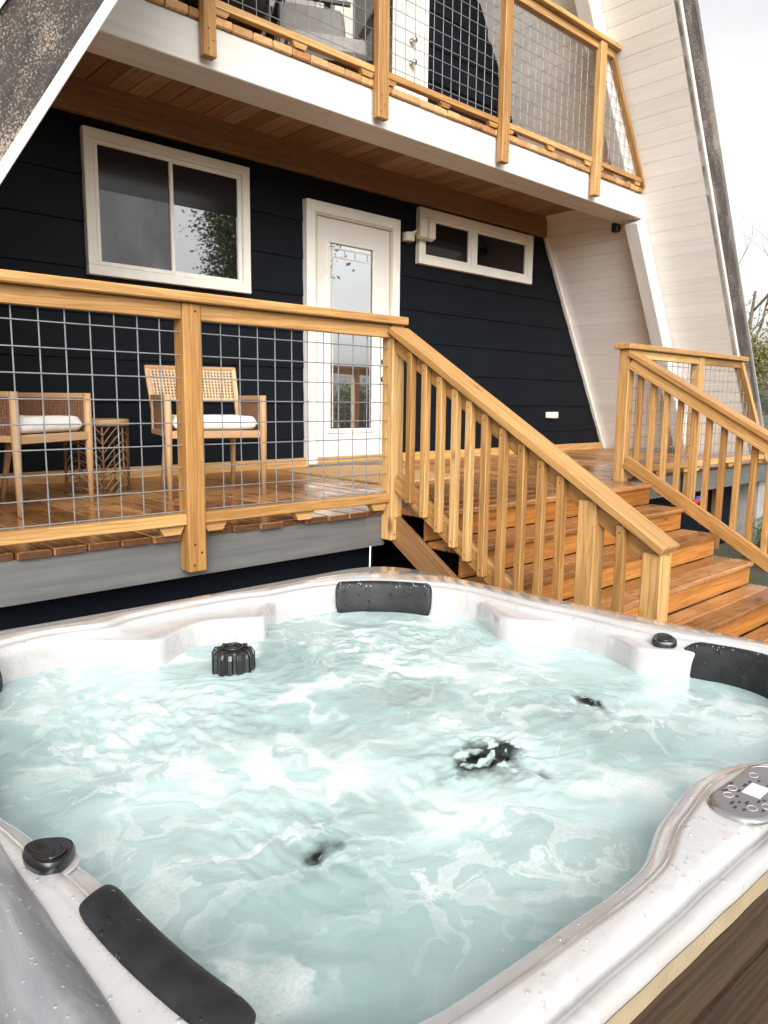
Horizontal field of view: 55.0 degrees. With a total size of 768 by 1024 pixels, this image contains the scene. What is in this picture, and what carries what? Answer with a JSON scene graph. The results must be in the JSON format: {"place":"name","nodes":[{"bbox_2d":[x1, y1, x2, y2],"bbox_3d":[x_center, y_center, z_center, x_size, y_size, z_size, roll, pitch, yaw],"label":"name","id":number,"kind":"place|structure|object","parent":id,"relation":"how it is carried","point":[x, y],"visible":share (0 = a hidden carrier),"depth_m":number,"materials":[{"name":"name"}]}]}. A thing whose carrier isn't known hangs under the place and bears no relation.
{"place":"outdoors","nodes":[
{"label":"outdoors","id":0,"kind":"place"},
{"bbox_2d":[373,415,767,636],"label":"ground","id":1,"kind":"structure","parent":0,"point":[757,576],"depth_m":7.54,"materials":[{"name":"soil"}]},
{"bbox_2d":[0,0,767,559],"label":"house","id":2,"kind":"structure","parent":1,"relation":"on","point":[142,142],"depth_m":6.78,"materials":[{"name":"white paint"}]},
{"bbox_2d":[80,125,250,293],"bbox_3d":[-1.648,-2.300,5.767,1.375,1.016,0.060,-7,11,-42],"label":"window","id":3,"kind":"structure","parent":2,"relation":"in","point":[154,213],"depth_m":5.70,"materials":[{"name":"white glass"}]},
{"bbox_2d":[178,0,268,34],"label":"bucket chair","id":4,"kind":"object","parent":2,"relation":"on","point":[263,6],"visible":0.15,"depth_m":5.06,"materials":[{"name":"grey fabric"}]},
{"bbox_2d":[177,0,323,39],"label":"window","id":5,"kind":"structure","parent":2,"relation":"in","point":[305,2],"depth_m":6.32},
{"bbox_2d":[264,0,373,73],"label":"lounge chair","id":6,"kind":"object","parent":2,"relation":"on","point":[287,15],"visible":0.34,"depth_m":5.75,"materials":[{"name":"grey fabric"}]},
{"bbox_2d":[302,198,403,467],"bbox_3d":[-0.262,-1.650,7.086,1.155,2.395,0.164,-7,11,-42],"label":"door","id":7,"kind":"structure","parent":2,"relation":"in","point":[351,257],"depth_m":7.05,"materials":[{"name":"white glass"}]},
{"bbox_2d":[332,0,428,101],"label":"door","id":8,"kind":"structure","parent":2,"relation":"in","point":[398,18],"depth_m":7.11,"materials":[{"name":"white wood"}]},
{"bbox_2d":[402,218,435,242],"bbox_3d":[0.364,-2.839,7.436,0.373,0.237,0.165,-3,9,-25],"label":"security light","id":9,"kind":"object","parent":2,"relation":"attached to","point":[426,229],"visible":1,"depth_m":7.40,"materials":[{"name":"beige plastic"}]},
{"bbox_2d":[199,0,644,196],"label":"balcony railing","id":10,"kind":"object","parent":2,"relation":"attached to","point":[563,20],"visible":0.99,"depth_m":6.13,"materials":[{"name":"brown wood"}]},
{"bbox_2d":[415,206,533,284],"bbox_3d":[1.049,-2.912,8.173,1.914,0.553,0.064,-7,11,-42],"label":"window","id":11,"kind":"structure","parent":2,"relation":"in","point":[461,244],"depth_m":8.10,"materials":[{"name":"white glass"}]},
{"bbox_2d":[545,412,557,417],"bbox_3d":[2.155,-1.241,9.459,0.220,0.080,0.054,-7,11,-42],"label":"outlet box","id":12,"kind":"object","parent":2,"relation":"attached to","point":[551,414],"visible":1,"depth_m":9.43,"materials":[{"name":"beige plastic"}]},
{"bbox_2d":[611,223,620,232],"bbox_3d":[2.616,-3.184,8.278,0.133,0.100,0.080,-7,11,-42],"label":"eave spotlight","id":13,"kind":"object","parent":2,"relation":"attached to","point":[615,227],"visible":1,"depth_m":8.23,"materials":[{"name":"black metal"}]},
{"bbox_2d":[0,448,767,630],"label":"deck","id":14,"kind":"structure","parent":1,"relation":"on","point":[42,582],"depth_m":3.89,"materials":[{"name":"brown wood"}]},
{"bbox_2d":[0,391,94,516],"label":"wicker chair","id":15,"kind":"object","parent":14,"relation":"on","point":[34,434],"visible":0.91,"depth_m":4.23,"materials":[{"name":"brown wood"}]},
{"bbox_2d":[63,418,132,496],"bbox_3d":[-1.860,-0.360,4.785,0.419,0.484,0.419,-7,11,-42],"label":"wicker table","id":16,"kind":"object","parent":14,"relation":"on","point":[68,492],"visible":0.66,"depth_m":4.69,"materials":[{"name":"brown wicker"}]},
{"bbox_2d":[0,269,408,572],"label":"deck railing","id":17,"kind":"object","parent":14,"relation":"attached to","point":[194,520],"visible":0.98,"depth_m":3.36,"materials":[{"name":"brown wood"}]},
{"bbox_2d":[144,365,266,499],"bbox_3d":[-1.213,-0.563,4.975,0.648,0.853,0.777,-4,9,-26],"label":"wicker chair","id":18,"kind":"object","parent":14,"relation":"on","point":[249,413],"visible":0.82,"depth_m":4.84,"materials":[{"name":"brown wood"}]},
{"bbox_2d":[287,465,449,483],"bbox_3d":[-0.112,-0.327,6.270,0.860,0.018,1.350,-7,11,-42],"label":"doormat","id":19,"kind":"object","parent":14,"relation":"on","point":[332,471],"visible":0.51,"depth_m":6.23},
{"bbox_2d":[369,546,370,566],"bbox_3d":[-0.085,0.561,4.283,0.015,0.730,0.044,2,9,11],"label":"cable","id":20,"kind":"object","parent":14,"relation":"hanging from","point":[370,556],"visible":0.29,"depth_m":4.25,"materials":[{"name":"white plastic"}]},
{"bbox_2d":[614,343,767,497],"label":"deck railing","id":21,"kind":"object","parent":14,"relation":"attached to","point":[698,361],"visible":0.49,"depth_m":6.85,"materials":[{"name":"brown wood"}]},
{"bbox_2d":[693,496,700,503],"bbox_3d":[2.998,-0.111,7.142,0.174,0.189,0.143,-7,11,-42],"label":"hose valve","id":22,"kind":"object","parent":14,"relation":"attached to","point":[696,499],"visible":0.42,"depth_m":7.08,"materials":[{"name":"metal"}]},
{"bbox_2d":[392,481,767,642],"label":"staircase","id":23,"kind":"structure","parent":1,"relation":"on","point":[736,608],"depth_m":4.66,"materials":[{"name":"brown wood"}]},
{"bbox_2d":[388,327,679,621],"bbox_3d":[0.620,0.015,3.648,0.142,1.911,1.680,-7,11,-42],"label":"stair railing","id":24,"kind":"object","parent":23,"relation":"attached to","point":[602,507],"visible":0.77,"depth_m":3.57,"materials":[{"name":"brown wood"}]},
{"bbox_2d":[613,349,767,572],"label":"stair railing","id":25,"kind":"object","parent":23,"relation":"attached to","point":[726,418],"visible":0.91,"depth_m":5.62,"materials":[{"name":"brown wood"}]},
{"bbox_2d":[734,156,767,344],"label":"bare tree","id":26,"kind":"object","parent":1,"relation":"on","point":[753,309],"visible":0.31,"depth_m":22.68,"materials":[{"name":"brown plant"}]},
{"bbox_2d":[743,273,767,332],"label":"bare tree","id":27,"kind":"object","parent":1,"relation":"on","point":[757,324],"visible":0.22,"depth_m":27.61,"materials":[{"name":"brown plant"}]},
{"bbox_2d":[745,294,767,424],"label":"leafy tree","id":28,"kind":"object","parent":1,"relation":"on","point":[761,369],"visible":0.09,"depth_m":22.60,"materials":[{"name":"green plant"}]},
{"bbox_2d":[753,522,761,540],"bbox_3d":[4.023,0.416,7.162,0.774,0.566,0.652,2,9,11],"label":"leafy plant","id":29,"kind":"object","parent":1,"relation":"on","point":[760,528],"visible":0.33,"depth_m":7.39,"materials":[{"name":"green plant"}]},
{"bbox_2d":[752,518,767,553],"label":"leafy plant","id":30,"kind":"object","parent":1,"relation":"on","point":[758,542],"visible":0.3,"depth_m":8.00,"materials":[{"name":"green plant"}]},
{"bbox_2d":[699,0,767,414],"label":"sky","id":31,"kind":"structure","parent":0,"point":[735,31],"materials":[{"name":"white"}]},
{"bbox_2d":[736,481,765,544],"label":"concrete pier","id":32,"kind":"structure","parent":0,"point":[758,506],"depth_m":8.71,"materials":[{"name":"grey concrete"}]},
{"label":"patio","id":33,"kind":"structure","parent":0,"visible":0},
{"bbox_2d":[0,567,767,1023],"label":"hot tub","id":34,"kind":"object","parent":33,"relation":"on","point":[674,931],"visible":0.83,"depth_m":1.22,"materials":[{"name":"plastic"}]},
{"bbox_2d":[0,844,120,1023],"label":"tub cover","id":35,"kind":"object","parent":34,"relation":"attached to","point":[45,977],"visible":1,"depth_m":0.91,"materials":[{"name":"grey plastic"}]},
{"bbox_2d":[0,611,767,1023],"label":"water","id":36,"kind":"structure","parent":34,"relation":"in","point":[188,803],"depth_m":1.59,"materials":[{"name":"teal liquid"}]}
]}

